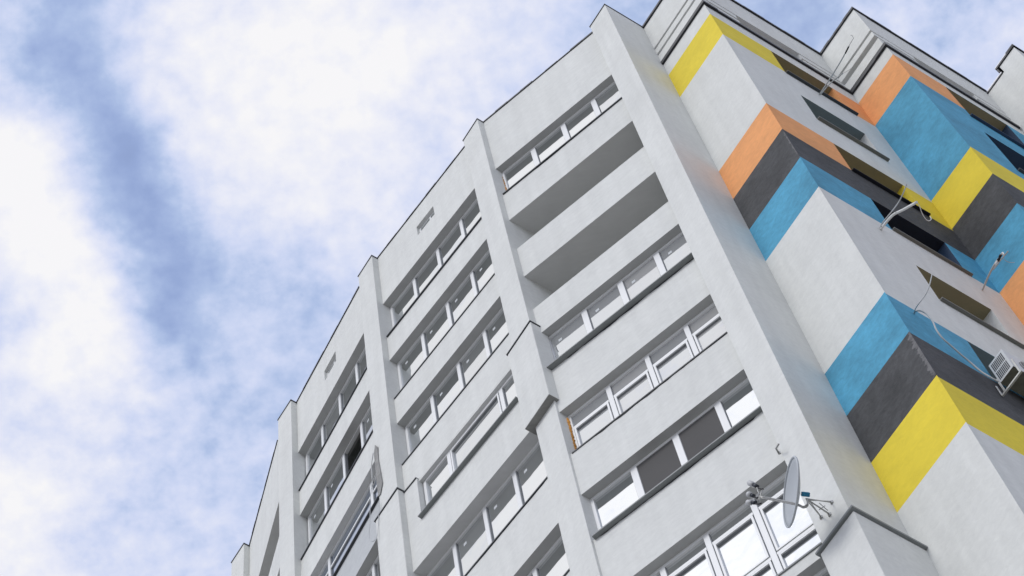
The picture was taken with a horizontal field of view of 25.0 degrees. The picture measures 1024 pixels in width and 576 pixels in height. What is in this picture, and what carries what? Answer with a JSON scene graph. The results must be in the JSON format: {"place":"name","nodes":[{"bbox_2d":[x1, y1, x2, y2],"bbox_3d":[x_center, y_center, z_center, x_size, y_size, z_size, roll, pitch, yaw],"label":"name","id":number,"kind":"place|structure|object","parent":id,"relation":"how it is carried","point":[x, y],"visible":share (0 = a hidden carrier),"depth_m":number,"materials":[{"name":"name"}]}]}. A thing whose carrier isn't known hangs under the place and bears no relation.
{"place":"outdoors","nodes":[
{"label":"outdoors","id":0,"kind":"place"},
{"bbox_2d":[0,0,1023,575],"label":"sky","id":1,"kind":"structure","parent":0,"point":[196,195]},
{"label":"ground","id":2,"kind":"structure","parent":0,"visible":0},
{"bbox_2d":[231,0,1023,575],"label":"apartment building","id":3,"kind":"structure","parent":2,"relation":"on","point":[635,298],"depth_m":38.28,"materials":[{"name":"white paint"}]},
{"bbox_2d":[298,348,366,490],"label":"window","id":4,"kind":"structure","parent":3,"relation":"in","point":[360,367],"depth_m":48.26,"materials":[{"name":"white plastic"}]},
{"bbox_2d":[300,405,372,559],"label":"window","id":5,"kind":"structure","parent":3,"relation":"in","point":[340,474],"depth_m":45.72,"materials":[{"name":"grey glass"}]},
{"bbox_2d":[318,474,378,575],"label":"window","id":6,"kind":"structure","parent":3,"relation":"in","point":[365,507],"depth_m":42.85,"materials":[{"name":"grey glass"}]},
{"bbox_2d":[366,554,380,575],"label":"window","id":7,"kind":"structure","parent":3,"relation":"in","point":[374,570],"depth_m":40.49,"materials":[{"name":"white plastic"}]},
{"bbox_2d":[369,453,379,541],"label":"cable","id":8,"kind":"object","parent":3,"relation":"attached to","point":[370,496],"visible":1,"depth_m":41.26,"materials":[{"name":"metal"}]},
{"bbox_2d":[419,211,433,231],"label":"vent window","id":9,"kind":"structure","parent":3,"relation":"in","point":[432,214],"depth_m":48.88,"materials":[{"name":"white plastic"}]},
{"bbox_2d":[386,198,481,337],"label":"window","id":10,"kind":"structure","parent":3,"relation":"in","point":[462,229],"depth_m":47.04,"materials":[{"name":"white plastic"}]},
{"bbox_2d":[394,249,494,398],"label":"window","id":11,"kind":"structure","parent":3,"relation":"in","point":[482,273],"depth_m":44.44,"materials":[{"name":"white plastic"}]},
{"bbox_2d":[402,307,508,465],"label":"window","id":12,"kind":"structure","parent":3,"relation":"in","point":[496,331],"depth_m":41.89,"materials":[{"name":"white plastic"}]},
{"bbox_2d":[418,374,517,518],"bbox_3d":[-0.721,2.611,38.975,0.270,1.400,2.710,34,-74,-18],"label":"window","id":13,"kind":"structure","parent":3,"relation":"in","point":[505,398],"depth_m":39.22,"materials":[{"name":"white plastic"}]},
{"bbox_2d":[427,441,547,575],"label":"window","id":14,"kind":"structure","parent":3,"relation":"in","point":[530,474],"depth_m":36.72,"materials":[{"name":"grey glass"}]},
{"bbox_2d":[527,536,569,575],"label":"window","id":15,"kind":"structure","parent":3,"relation":"in","point":[554,563],"depth_m":33.87,"materials":[{"name":"grey glass"}]},
{"bbox_2d":[502,81,621,194],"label":"window","id":16,"kind":"structure","parent":3,"relation":"in","point":[610,95],"depth_m":45.83,"materials":[{"name":"white plastic"}]},
{"bbox_2d":[547,231,693,369],"bbox_3d":[1.808,0.127,38.045,3.180,1.520,0.315,-39,-69,10],"label":"window","id":17,"kind":"structure","parent":3,"relation":"in","point":[676,253],"depth_m":38.30,"materials":[{"name":"white plastic"}]},
{"bbox_2d":[568,302,726,453],"bbox_3d":[2.125,1.315,35.340,3.180,1.480,0.230,-39,-69,10],"label":"window","id":18,"kind":"structure","parent":3,"relation":"in","point":[707,327],"depth_m":35.55,"materials":[{"name":"white plastic"}]},
{"bbox_2d":[590,377,761,539],"bbox_3d":[2.368,2.347,32.852,3.180,1.390,0.295,-39,-69,10],"label":"window","id":19,"kind":"structure","parent":3,"relation":"in","point":[740,405],"depth_m":33.06,"materials":[{"name":"grey glass"}]},
{"bbox_2d":[649,472,821,575],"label":"window","id":20,"kind":"structure","parent":3,"relation":"in","point":[753,540],"depth_m":30.11,"materials":[{"name":"white glass"}]},
{"bbox_2d":[745,456,833,527],"bbox_3d":[3.482,2.684,28.241,0.863,0.834,0.994,-42,-69,11],"label":"satellite dish","id":21,"kind":"object","parent":3,"relation":"attached to","point":[791,497],"visible":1,"depth_m":28.27,"materials":[{"name":"grey metal"}]},
{"bbox_2d":[814,567,829,575],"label":"window","id":22,"kind":"structure","parent":3,"relation":"in","point":[824,572],"depth_m":28.34,"materials":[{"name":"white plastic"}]},
{"bbox_2d":[819,35,853,94],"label":"conduit","id":23,"kind":"object","parent":3,"relation":"attached to","point":[822,91],"visible":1,"depth_m":44.14,"materials":[{"name":"grey metal"}]},
{"bbox_2d":[880,184,930,230],"bbox_3d":[6.128,-1.095,36.278,0.764,0.943,1.006,-36,-68,9],"label":"conduit","id":24,"kind":"object","parent":3,"relation":"attached to","point":[894,214],"visible":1,"depth_m":36.15,"materials":[{"name":"white plastic"}]},
{"bbox_2d":[913,274,998,381],"bbox_3d":[6.021,0.662,31.759,0.502,1.825,0.981,-30,-67,7],"label":"cable","id":25,"kind":"object","parent":3,"relation":"attached to","point":[956,350],"visible":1,"depth_m":31.70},
{"bbox_2d":[982,251,1014,289],"bbox_3d":[7.678,-0.347,36.832,0.687,0.616,0.491,-31,-67,7],"label":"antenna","id":26,"kind":"object","parent":3,"relation":"attached to","point":[999,259],"visible":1,"depth_m":36.72,"materials":[{"name":"grey metal"}]},
{"bbox_2d":[989,349,1023,396],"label":"air conditioner","id":27,"kind":"object","parent":3,"relation":"attached to","point":[1007,368],"visible":0.97,"depth_m":31.53,"materials":[{"name":"grey metal"}]}
]}

